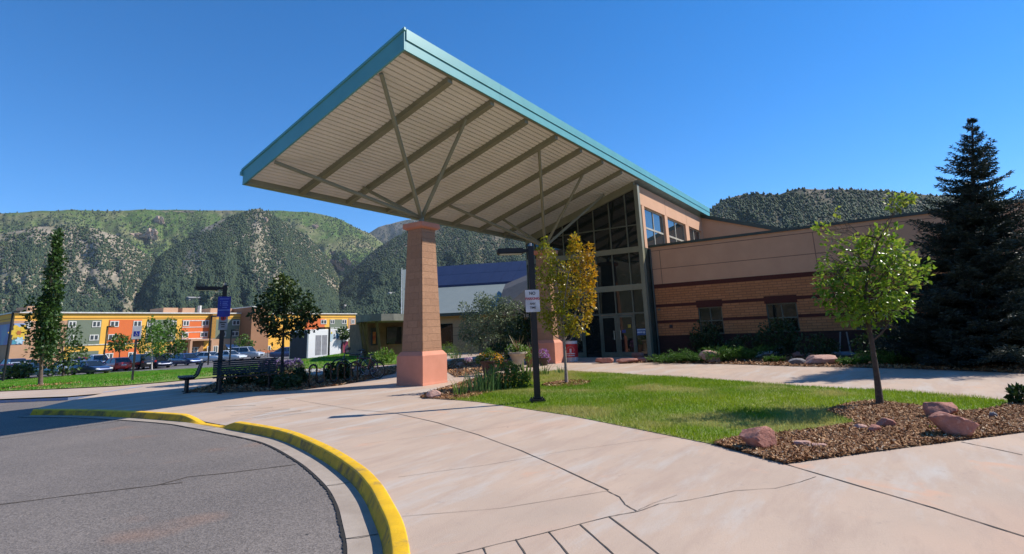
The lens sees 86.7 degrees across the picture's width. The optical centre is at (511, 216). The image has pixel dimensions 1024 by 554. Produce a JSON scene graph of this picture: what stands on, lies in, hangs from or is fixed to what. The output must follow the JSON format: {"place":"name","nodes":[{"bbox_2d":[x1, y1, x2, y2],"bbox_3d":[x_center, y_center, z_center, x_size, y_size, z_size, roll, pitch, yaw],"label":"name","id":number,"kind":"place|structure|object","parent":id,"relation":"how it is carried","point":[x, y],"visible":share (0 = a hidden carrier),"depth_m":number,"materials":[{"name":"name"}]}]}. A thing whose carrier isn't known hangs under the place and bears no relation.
{"place":"outdoors","nodes":[
{"label":"outdoors","id":0,"kind":"place"},
{"bbox_2d":[0,226,154,311],"bbox_3d":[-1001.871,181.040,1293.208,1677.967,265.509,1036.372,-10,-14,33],"label":"mountain","id":1,"kind":"structure","parent":0,"point":[114,277],"depth_m":1062.36,"materials":[{"name":"grey stone"}]},
{"bbox_2d":[0,224,155,313],"bbox_3d":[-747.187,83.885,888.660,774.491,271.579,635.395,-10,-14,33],"label":"scrub","id":2,"kind":"object","parent":1,"relation":"on","point":[83,303],"visible":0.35,"depth_m":1019.62,"materials":[{"name":"green plant"}]},
{"bbox_2d":[0,393,219,424],"bbox_3d":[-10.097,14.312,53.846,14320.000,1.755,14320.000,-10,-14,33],"label":"ground","id":3,"kind":"structure","parent":0,"point":[58,397],"depth_m":21.02,"materials":[{"name":"grey concrete"}]},
{"bbox_2d":[0,306,356,366],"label":"hotel","id":4,"kind":"structure","parent":3,"relation":"on","point":[93,326],"depth_m":103.59,"materials":[{"name":"paint"}]},
{"bbox_2d":[349,314,403,357],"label":"porch pavilion","id":5,"kind":"structure","parent":3,"relation":"on","point":[372,333],"depth_m":37.38,"materials":[{"name":"beige paint"}]},
{"bbox_2d":[386,327,401,343],"bbox_3d":[-8.159,8.197,37.515,1.041,1.149,0.121,0,-12,-12],"label":"window","id":6,"kind":"structure","parent":5,"relation":"in","point":[393,335],"depth_m":37.47,"materials":[{"name":"black glass"}]},
{"bbox_2d":[496,275,529,351],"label":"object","id":7,"kind":"structure","parent":3,"relation":"on","point":[515,289],"depth_m":39.13,"materials":[{"name":"grey metal"}]},
{"bbox_2d":[0,353,292,379],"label":"parking lot","id":8,"kind":"structure","parent":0,"point":[183,366],"depth_m":64.59,"materials":[{"name":"grey asphalt"}]},
{"bbox_2d":[68,360,112,374],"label":"parked car","id":9,"kind":"object","parent":8,"relation":"on","point":[92,366],"visible":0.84,"depth_m":56.34,"materials":[{"name":"blue paint"}]},
{"bbox_2d":[103,357,131,371],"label":"parked car","id":10,"kind":"object","parent":8,"relation":"on","point":[118,363],"visible":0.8,"depth_m":61.77,"materials":[{"name":"red paint"}]},
{"bbox_2d":[106,333,133,356],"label":"lot tree","id":11,"kind":"object","parent":8,"relation":"on","point":[119,346],"visible":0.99,"depth_m":72.25,"materials":[{"name":"green plant"}]},
{"bbox_2d":[123,354,156,369],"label":"parked car","id":12,"kind":"object","parent":8,"relation":"on","point":[142,360],"visible":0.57,"depth_m":63.87,"materials":[{"name":"silver paint"}]},
{"bbox_2d":[137,315,169,369],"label":"lot tree","id":13,"kind":"object","parent":8,"relation":"on","point":[150,337],"visible":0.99,"depth_m":63.00,"materials":[{"name":"green plant"}]},
{"bbox_2d":[141,356,172,368],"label":"parked car","id":14,"kind":"object","parent":8,"relation":"on","point":[162,361],"visible":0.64,"depth_m":65.14,"materials":[{"name":"silver paint"}]},
{"bbox_2d":[153,316,188,366],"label":"lot tree","id":15,"kind":"object","parent":8,"relation":"on","point":[177,345],"visible":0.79,"depth_m":68.09,"materials":[{"name":"green plant"}]},
{"bbox_2d":[171,353,201,365],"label":"parked car","id":16,"kind":"object","parent":8,"relation":"on","point":[186,359],"visible":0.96,"depth_m":69.54,"materials":[{"name":"blue paint"}]},
{"bbox_2d":[195,351,222,361],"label":"parked car","id":17,"kind":"object","parent":8,"relation":"on","point":[203,356],"visible":0.37,"depth_m":75.50,"materials":[{"name":"white paint"}]},
{"bbox_2d":[213,350,246,360],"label":"parked car","id":18,"kind":"object","parent":8,"relation":"on","point":[235,355],"visible":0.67,"depth_m":75.43,"materials":[{"name":"white paint"}]},
{"bbox_2d":[234,334,255,346],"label":"lot tree","id":19,"kind":"object","parent":8,"relation":"on","point":[244,341],"visible":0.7,"depth_m":86.93,"materials":[{"name":"green plant"}]},
{"bbox_2d":[231,346,263,358],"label":"parked car","id":20,"kind":"object","parent":8,"relation":"on","point":[251,352],"visible":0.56,"depth_m":78.95,"materials":[{"name":"silver metal"}]},
{"bbox_2d":[289,329,349,358],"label":"shed","id":21,"kind":"object","parent":8,"relation":"on","point":[312,345],"visible":0.38,"depth_m":55.99,"materials":[{"name":"white"}]},
{"bbox_2d":[335,326,349,351],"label":"lot tree","id":22,"kind":"object","parent":8,"relation":"on","point":[344,335],"visible":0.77,"depth_m":59.40,"materials":[{"name":"green plant"}]},
{"bbox_2d":[0,400,346,553],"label":"road","id":23,"kind":"structure","parent":0,"point":[71,485],"depth_m":6.01,"materials":[{"name":"grey asphalt"}]},
{"bbox_2d":[0,395,92,402],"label":"kerb edge","id":24,"kind":"object","parent":23,"relation":"on","point":[39,399],"visible":0.81,"depth_m":17.14,"materials":[{"name":"grey concrete"}]},
{"bbox_2d":[20,415,382,553],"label":"gutter","id":25,"kind":"object","parent":23,"relation":"on","point":[361,532],"visible":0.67,"depth_m":5.85,"materials":[{"name":"concrete"}]},
{"bbox_2d":[30,409,409,553],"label":"kerb","id":26,"kind":"structure","parent":23,"relation":"on","point":[382,508],"depth_m":6.87,"materials":[{"name":"yellow paint"}]},
{"bbox_2d":[0,209,382,279],"bbox_3d":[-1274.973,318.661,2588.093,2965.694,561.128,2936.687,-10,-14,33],"label":"mountain","id":27,"kind":"structure","parent":0,"point":[315,236],"depth_m":2076.33,"materials":[{"name":"green plant"}]},
{"bbox_2d":[0,209,379,281],"bbox_3d":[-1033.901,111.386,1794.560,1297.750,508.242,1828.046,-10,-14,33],"label":"scrub","id":28,"kind":"object","parent":27,"relation":"on","point":[186,219],"visible":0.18,"depth_m":2032.22,"materials":[{"name":"green plant"}]},
{"bbox_2d":[0,352,396,390],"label":"lawn","id":29,"kind":"structure","parent":0,"point":[177,379],"depth_m":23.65,"materials":[{"name":"green plant"}]},
{"bbox_2d":[2,311,20,380],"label":"parking lamp","id":30,"kind":"object","parent":29,"relation":"on","point":[8,344],"visible":0.93,"depth_m":50.52,"materials":[{"name":"black metal"}]},
{"bbox_2d":[0,360,34,378],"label":"shrub","id":31,"kind":"object","parent":29,"relation":"on","point":[17,371],"visible":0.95,"depth_m":53.48,"materials":[{"name":"green plant"}]},
{"bbox_2d":[19,228,69,384],"bbox_3d":[-21.075,3.987,24.794,1.694,7.325,1.974,-2,-12,-3],"label":"columnar tree","id":32,"kind":"object","parent":29,"relation":"on","point":[48,315],"visible":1,"depth_m":24.40,"materials":[{"name":"green plant"}]},
{"bbox_2d":[23,323,90,376],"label":"bushy tree","id":33,"kind":"object","parent":29,"relation":"on","point":[61,356],"visible":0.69,"depth_m":55.03,"materials":[{"name":"green plant"}]},
{"bbox_2d":[131,326,141,380],"bbox_3d":[-16.369,5.935,23.554,0.340,2.355,0.102,3,-13,-25],"label":"parking sign","id":34,"kind":"object","parent":29,"relation":"on","point":[136,332],"visible":0.98,"depth_m":23.64,"materials":[{"name":"white metal"}]},
{"bbox_2d":[378,346,395,362],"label":"bed shrub","id":35,"kind":"object","parent":29,"relation":"on","point":[386,359],"visible":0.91,"depth_m":27.42,"materials":[{"name":"green plant"}]},
{"bbox_2d":[149,208,339,306],"bbox_3d":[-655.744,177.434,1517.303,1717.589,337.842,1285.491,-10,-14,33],"label":"mountain","id":36,"kind":"structure","parent":0,"point":[256,246],"depth_m":1201.41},
{"bbox_2d":[132,208,340,312],"bbox_3d":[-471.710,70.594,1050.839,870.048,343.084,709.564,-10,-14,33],"label":"scrub","id":37,"kind":"object","parent":36,"relation":"on","point":[162,291],"visible":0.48,"depth_m":1083.34,"materials":[{"name":"green plant"}]},
{"bbox_2d":[370,219,417,243],"bbox_3d":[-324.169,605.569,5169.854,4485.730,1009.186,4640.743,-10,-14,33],"label":"mountain","id":38,"kind":"structure","parent":0,"point":[397,226],"depth_m":4125.12,"materials":[{"name":"grey stone"}]},
{"bbox_2d":[348,225,521,313],"bbox_3d":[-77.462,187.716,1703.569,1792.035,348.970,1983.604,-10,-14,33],"label":"mountain","id":39,"kind":"structure","parent":0,"point":[496,238],"depth_m":1292.74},
{"bbox_2d":[339,225,525,315],"bbox_3d":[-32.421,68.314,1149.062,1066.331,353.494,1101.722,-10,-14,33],"label":"scrub","id":40,"kind":"object","parent":39,"relation":"on","point":[378,300],"visible":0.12,"depth_m":1175.08,"materials":[{"name":"green plant"}]},
{"bbox_2d":[401,261,527,352],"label":"wing","id":41,"kind":"structure","parent":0,"point":[460,283],"depth_m":48.13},
{"bbox_2d":[441,324,452,345],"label":"window","id":42,"kind":"structure","parent":41,"relation":"in","point":[446,329],"depth_m":43.08,"materials":[{"name":"black glass"}]},
{"bbox_2d":[0,352,1023,553],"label":"pavement","id":43,"kind":"structure","parent":0,"point":[460,477],"depth_m":5.37,"materials":[{"name":"concrete"}]},
{"bbox_2d":[177,360,204,393],"bbox_3d":[-9.962,4.940,16.807,0.652,0.917,1.250,5,-14,-32],"label":"park bench","id":44,"kind":"object","parent":43,"relation":"on","point":[186,378],"visible":1,"depth_m":16.49,"materials":[{"name":"black metal"}]},
{"bbox_2d":[184,365,396,392],"bbox_3d":[-7.928,6.080,20.586,6.929,0.071,9.529,-4,-12,8],"label":"mulch bed","id":45,"kind":"object","parent":43,"relation":"on","point":[298,389],"visible":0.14,"depth_m":16.73,"materials":[{"name":"brown wood"}]},
{"bbox_2d":[197,283,230,391],"bbox_3d":[-9.205,3.662,16.611,0.952,3.270,0.300,3,-13,-25],"label":"street lamp","id":46,"kind":"object","parent":45,"relation":"on","point":[224,307],"visible":0.94,"depth_m":16.77,"materials":[{"name":"black metal"}]},
{"bbox_2d":[221,369,246,385],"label":"dark shrub","id":47,"kind":"object","parent":45,"relation":"on","point":[232,380],"visible":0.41,"depth_m":18.27,"materials":[{"name":"green plant"}]},
{"bbox_2d":[212,358,277,393],"bbox_3d":[-7.952,4.724,16.186,1.720,0.917,0.652,5,-14,-29],"label":"park bench","id":48,"kind":"object","parent":45,"relation":"on","point":[246,365],"visible":0.94,"depth_m":16.35,"materials":[{"name":"black metal"}]},
{"bbox_2d":[237,368,261,384],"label":"dark shrub","id":49,"kind":"object","parent":45,"relation":"on","point":[249,379],"visible":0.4,"depth_m":18.45,"materials":[{"name":"green plant"}]},
{"bbox_2d":[254,371,278,386],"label":"dark shrub","id":50,"kind":"object","parent":45,"relation":"on","point":[262,380],"visible":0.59,"depth_m":17.32,"materials":[{"name":"green plant"}]},
{"bbox_2d":[245,272,323,375],"bbox_3d":[-8.674,4.130,20.765,2.608,4.081,2.292,-10,-14,33],"label":"round tree","id":51,"kind":"object","parent":45,"relation":"on","point":[284,295],"visible":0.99,"depth_m":20.65,"materials":[{"name":"green plant"}]},
{"bbox_2d":[270,371,302,389],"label":"dark shrub","id":52,"kind":"object","parent":45,"relation":"on","point":[293,380],"visible":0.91,"depth_m":16.26,"materials":[{"name":"green plant"}]},
{"bbox_2d":[308,361,357,386],"bbox_3d":[-5.625,4.958,17.163,1.726,0.701,0.140,8,-16,-41],"label":"bike rack","id":53,"kind":"object","parent":45,"relation":"on","point":[330,365],"visible":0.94,"depth_m":17.10,"materials":[{"name":"black metal"}]},
{"bbox_2d":[333,358,353,378],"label":"bed shrub","id":54,"kind":"object","parent":45,"relation":"on","point":[347,370],"visible":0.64,"depth_m":18.73,"materials":[{"name":"green plant"}]},
{"bbox_2d":[332,347,377,375],"bbox_3d":[-5.817,5.337,20.022,1.603,1.069,0.656,-3,-12,5],"label":"bicycle","id":55,"kind":"object","parent":45,"relation":"on","point":[360,362],"visible":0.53,"depth_m":20.08,"materials":[{"name":"metal"}]},
{"bbox_2d":[346,351,384,378],"bbox_3d":[-5.043,5.104,18.680,1.392,0.922,0.570,-1,-12,-7],"label":"bicycle","id":56,"kind":"object","parent":45,"relation":"on","point":[367,371],"visible":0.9,"depth_m":18.60,"materials":[{"name":"metal"}]},
{"bbox_2d":[396,218,447,385],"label":"stone column","id":57,"kind":"structure","parent":43,"relation":"on","point":[422,358],"depth_m":16.16,"materials":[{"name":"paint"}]},
{"bbox_2d":[447,358,511,376],"bbox_3d":[-1.356,6.390,23.484,3.072,0.066,11.505,0,-12,-9],"label":"mulch bed","id":58,"kind":"object","parent":43,"relation":"on","point":[465,369],"visible":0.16,"depth_m":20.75,"materials":[{"name":"brown wood"}]},
{"bbox_2d":[419,370,542,399],"bbox_3d":[-0.692,4.679,15.291,1.879,0.049,6.848,-6,-12,18],"label":"mulch bed","id":59,"kind":"object","parent":43,"relation":"on","point":[446,396],"visible":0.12,"depth_m":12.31,"materials":[{"name":"brown wood"}]},
{"bbox_2d":[458,364,500,392],"bbox_3d":[-0.709,3.956,13.302,1.259,0.642,1.215,-10,-14,33],"label":"iris clump","id":60,"kind":"object","parent":59,"relation":"on","point":[479,384],"visible":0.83,"depth_m":13.10,"materials":[{"name":"green plant"}]},
{"bbox_2d":[479,368,511,390],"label":"iris clump","id":61,"kind":"object","parent":59,"relation":"on","point":[498,386],"visible":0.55,"depth_m":13.39,"materials":[{"name":"green plant"}]},
{"bbox_2d":[475,347,503,374],"bbox_3d":[-0.746,4.801,18.105,0.995,0.912,0.613,0,-12,-9],"label":"flower pot","id":62,"kind":"object","parent":43,"relation":"on","point":[484,362],"visible":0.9,"depth_m":18.03,"materials":[{"name":"plant"}]},
{"bbox_2d":[457,291,525,351],"bbox_3d":[-1.259,6.990,36.211,3.301,4.206,4.668,-34,-33,68],"label":"olive shrub","id":63,"kind":"object","parent":43,"relation":"on","point":[492,329],"visible":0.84,"depth_m":36.16,"materials":[{"name":"green plant"}]},
{"bbox_2d":[488,307,531,360],"bbox_3d":[0.211,5.123,23.356,2.515,2.502,1.540,1,-12,-17],"label":"dark shrub","id":64,"kind":"object","parent":43,"relation":"on","point":[523,325],"visible":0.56,"depth_m":23.34,"materials":[{"name":"green plant"}]},
{"bbox_2d":[505,335,531,369],"bbox_3d":[0.239,4.983,20.027,0.917,1.241,0.871,-10,-14,33],"label":"flower pot","id":65,"kind":"object","parent":43,"relation":"on","point":[516,355],"visible":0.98,"depth_m":19.90,"materials":[{"name":"stone"}]},
{"bbox_2d":[534,249,563,363],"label":"stone column","id":66,"kind":"structure","parent":43,"relation":"on","point":[550,343],"depth_m":22.75,"materials":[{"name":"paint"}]},
{"bbox_2d":[565,335,577,361],"bbox_3d":[2.482,5.589,23.116,0.630,1.096,0.648,-10,-14,33],"label":"rubbish bin","id":67,"kind":"object","parent":43,"relation":"on","point":[571,350],"visible":0.73,"depth_m":22.85,"materials":[{"name":"red plastic"}]},
{"bbox_2d":[625,353,1023,372],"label":"mulch bed","id":68,"kind":"object","parent":43,"relation":"on","point":[871,367],"visible":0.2,"depth_m":14.93,"materials":[{"name":"brown wood"}]},
{"bbox_2d":[645,352,698,362],"bbox_3d":[6.123,5.110,19.773,2.642,0.486,1.204,-1,-12,-7],"label":"juniper","id":69,"kind":"object","parent":68,"relation":"on","point":[666,358],"visible":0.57,"depth_m":19.68,"materials":[{"name":"green plant"}]},
{"bbox_2d":[689,319,723,352],"bbox_3d":[7.965,4.986,22.302,1.394,1.583,1.255,-10,-14,33],"label":"shrub","id":70,"kind":"object","parent":68,"relation":"on","point":[704,342],"visible":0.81,"depth_m":22.17,"materials":[{"name":"green plant"}]},
{"bbox_2d":[668,345,776,362],"bbox_3d":[7.378,4.829,19.234,3.808,0.666,1.655,-1,-12,-6],"label":"juniper","id":71,"kind":"object","parent":68,"relation":"on","point":[725,354],"visible":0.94,"depth_m":19.01,"materials":[{"name":"green plant"}]},
{"bbox_2d":[721,334,761,351],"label":"shrub","id":72,"kind":"object","parent":68,"relation":"on","point":[733,342],"visible":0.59,"depth_m":20.22,"materials":[{"name":"green plant"}]},
{"bbox_2d":[754,317,800,357],"bbox_3d":[9.765,4.478,20.002,1.538,1.574,1.517,6,-14,-34],"label":"shrub","id":73,"kind":"object","parent":68,"relation":"on","point":[783,348],"visible":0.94,"depth_m":19.83,"materials":[{"name":"green plant"}]},
{"bbox_2d":[793,332,842,355],"bbox_3d":[10.355,4.394,18.387,1.512,0.971,1.269,-10,-14,33],"label":"shrub","id":74,"kind":"object","parent":68,"relation":"on","point":[824,345],"visible":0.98,"depth_m":18.24,"materials":[{"name":"green plant"}]},
{"bbox_2d":[804,355,837,364],"bbox_3d":[9.452,4.395,16.672,0.982,0.322,0.636,-6,-12,16],"label":"rock","id":75,"kind":"object","parent":68,"relation":"on","point":[820,359],"visible":0.78,"depth_m":16.46,"materials":[{"name":"pink stone"}]},
{"bbox_2d":[835,354,870,364],"bbox_3d":[9.902,4.178,15.820,0.735,0.409,1.130,-43,-42,72],"label":"juniper","id":76,"kind":"object","parent":68,"relation":"on","point":[854,360],"visible":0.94,"depth_m":15.74,"materials":[{"name":"green plant"}]},
{"bbox_2d":[849,332,905,355],"bbox_3d":[11.496,4.058,16.932,1.729,0.949,1.422,-10,-14,33],"label":"shrub","id":77,"kind":"object","parent":68,"relation":"on","point":[865,337],"visible":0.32,"depth_m":16.97,"materials":[{"name":"green plant"}]},
{"bbox_2d":[850,349,934,363],"bbox_3d":[11.118,3.986,15.456,2.876,0.568,1.444,-3,-12,2],"label":"juniper","id":78,"kind":"object","parent":68,"relation":"on","point":[890,357],"visible":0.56,"depth_m":15.34,"materials":[{"name":"green plant"}]},
{"bbox_2d":[873,118,1023,367],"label":"spruce tree","id":79,"kind":"object","parent":68,"relation":"on","point":[958,323],"visible":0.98,"depth_m":14.34,"materials":[{"name":"green plant"}]},
{"bbox_2d":[714,399,1023,463],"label":"mulch bed","id":80,"kind":"object","parent":43,"relation":"on","point":[865,450],"visible":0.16,"depth_m":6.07,"materials":[{"name":"brown wood"}]},
{"bbox_2d":[739,426,776,449],"bbox_3d":[2.872,2.589,6.340,0.388,0.282,0.274,4,-13,-27],"label":"rock","id":81,"kind":"object","parent":80,"relation":"on","point":[763,436],"visible":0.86,"depth_m":6.25,"materials":[{"name":"pink stone"}]},
{"bbox_2d":[810,192,936,403],"bbox_3d":[6.109,1.382,9.171,1.899,3.545,1.605,-10,-14,33],"label":"young tree","id":82,"kind":"object","parent":80,"relation":"on","point":[884,299],"visible":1,"depth_m":9.10,"materials":[{"name":"green plant"}]},
{"bbox_2d":[922,402,958,415],"bbox_3d":[5.997,2.718,7.594,0.415,0.257,0.301,-5,-12,11],"label":"rock","id":83,"kind":"object","parent":80,"relation":"on","point":[930,408],"visible":0.72,"depth_m":7.54,"materials":[{"name":"pink stone"}]},
{"bbox_2d":[928,411,979,436],"bbox_3d":[5.300,2.503,6.530,0.485,0.326,0.356,-6,-13,18],"label":"rock","id":84,"kind":"object","parent":80,"relation":"on","point":[947,423],"visible":0.94,"depth_m":6.40,"materials":[{"name":"pink stone"}]},
{"bbox_2d":[1003,382,1023,402],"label":"shrub","id":85,"kind":"object","parent":80,"relation":"on","point":[1016,393],"visible":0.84,"depth_m":8.41,"materials":[{"name":"green plant"}]},
{"bbox_2d":[0,0,1023,232],"label":"sky","id":86,"kind":"structure","parent":0,"point":[116,105],"materials":[{"name":"blue"}]},
{"bbox_2d":[452,369,1009,443],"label":"lawn","id":87,"kind":"structure","parent":0,"point":[758,402],"depth_m":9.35,"materials":[{"name":"green plant"}]},
{"bbox_2d":[486,358,531,388],"bbox_3d":[-0.095,4.002,13.835,1.170,0.847,0.862,1,-12,-15],"label":"perennial","id":88,"kind":"object","parent":87,"relation":"on","point":[522,378],"visible":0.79,"depth_m":13.71,"materials":[{"name":"green plant"}]},
{"bbox_2d":[497,243,545,402],"bbox_3d":[0.171,2.167,11.316,0.870,3.270,0.300,-1,-12,-4],"label":"street lamp","id":89,"kind":"object","parent":87,"relation":"on","point":[532,299],"visible":1,"depth_m":11.32,"materials":[{"name":"black metal"}]},
{"bbox_2d":[534,232,597,382],"bbox_3d":[1.445,2.417,14.609,1.245,4.093,1.844,-40,-39,71],"label":"yellow tree","id":90,"kind":"object","parent":87,"relation":"on","point":[562,305],"visible":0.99,"depth_m":14.67,"materials":[{"name":"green plant"}]},
{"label":"mulch bed","id":91,"kind":"structure","parent":87,"relation":"on","visible":0},
{"bbox_2d":[542,379,590,386],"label":"bark chips","id":92,"kind":"object","parent":91,"relation":"on","point":[559,382],"visible":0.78,"depth_m":14.12,"materials":[{"name":"brown wood"}]},
{"bbox_2d":[525,182,1023,357],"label":"entrance building","id":93,"kind":"structure","parent":0,"point":[669,274],"depth_m":23.85,"materials":[{"name":"beige brick"}]},
{"bbox_2d":[240,27,709,246],"bbox_3d":[2.244,-0.250,25.298,6.880,3.707,26.750,-10,-14,33],"label":"entrance canopy","id":94,"kind":"object","parent":93,"relation":"attached to","point":[403,122],"visible":0.94,"depth_m":17.46,"materials":[{"name":"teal metal"}]},
{"bbox_2d":[568,317,584,357],"bbox_3d":[3.072,5.717,25.771,0.790,1.890,0.135,-10,-14,33],"label":"door","id":95,"kind":"structure","parent":93,"relation":"in","point":[580,341],"depth_m":25.64,"materials":[{"name":"black glass"}]},
{"bbox_2d":[600,315,618,356],"bbox_3d":[4.466,5.465,24.840,0.780,1.890,0.135,-10,-14,33],"label":"door","id":96,"kind":"structure","parent":93,"relation":"in","point":[609,337],"depth_m":24.86,"materials":[{"name":"black glass"}]},
{"bbox_2d":[617,314,635,356],"bbox_3d":[5.157,5.340,24.379,0.780,1.890,0.135,-10,-14,33],"label":"door","id":97,"kind":"structure","parent":93,"relation":"in","point":[627,343],"depth_m":24.40,"materials":[{"name":"black glass"}]},
{"bbox_2d":[644,208,664,244],"bbox_3d":[7.023,0.766,26.900,0.080,2.150,2.870,-10,-14,33],"label":"clerestory window","id":98,"kind":"structure","parent":93,"relation":"in","point":[654,221],"depth_m":27.00,"materials":[{"name":"blue"}]},
{"bbox_2d":[667,218,684,242],"bbox_3d":[8.956,1.271,29.657,0.080,2.150,3.100,-10,-14,33],"label":"clerestory window","id":99,"kind":"structure","parent":93,"relation":"in","point":[676,230],"depth_m":29.78,"materials":[{"name":"blue"}]},
{"bbox_2d":[698,306,724,334],"bbox_3d":[8.472,4.419,23.073,1.060,1.175,0.200,-10,-14,33],"label":"window","id":100,"kind":"structure","parent":93,"relation":"in","point":[714,315],"depth_m":23.11,"materials":[{"name":"black glass"}]},
{"bbox_2d":[766,302,800,332],"bbox_3d":[10.758,4.007,21.547,1.180,1.175,0.200,-10,-14,33],"label":"window","id":101,"kind":"structure","parent":93,"relation":"in","point":[789,310],"depth_m":21.60,"materials":[{"name":"black glass"}]},
{"bbox_2d":[854,298,889,330],"bbox_3d":[13.176,3.570,19.932,1.100,1.175,0.200,-10,-14,33],"label":"window","id":102,"kind":"structure","parent":93,"relation":"in","point":[881,324],"depth_m":19.87,"materials":[{"name":"black glass"}]},
{"bbox_2d":[709,189,993,226],"bbox_3d":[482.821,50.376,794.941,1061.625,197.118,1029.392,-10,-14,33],"label":"mountain","id":103,"kind":"structure","parent":0,"point":[798,191],"depth_m":772.85,"materials":[{"name":"green plant"}]},
{"bbox_2d":[701,187,1004,230],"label":"scrub","id":104,"kind":"object","parent":103,"relation":"on","point":[871,211],"visible":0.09,"depth_m":740.57,"materials":[{"name":"green plant"}]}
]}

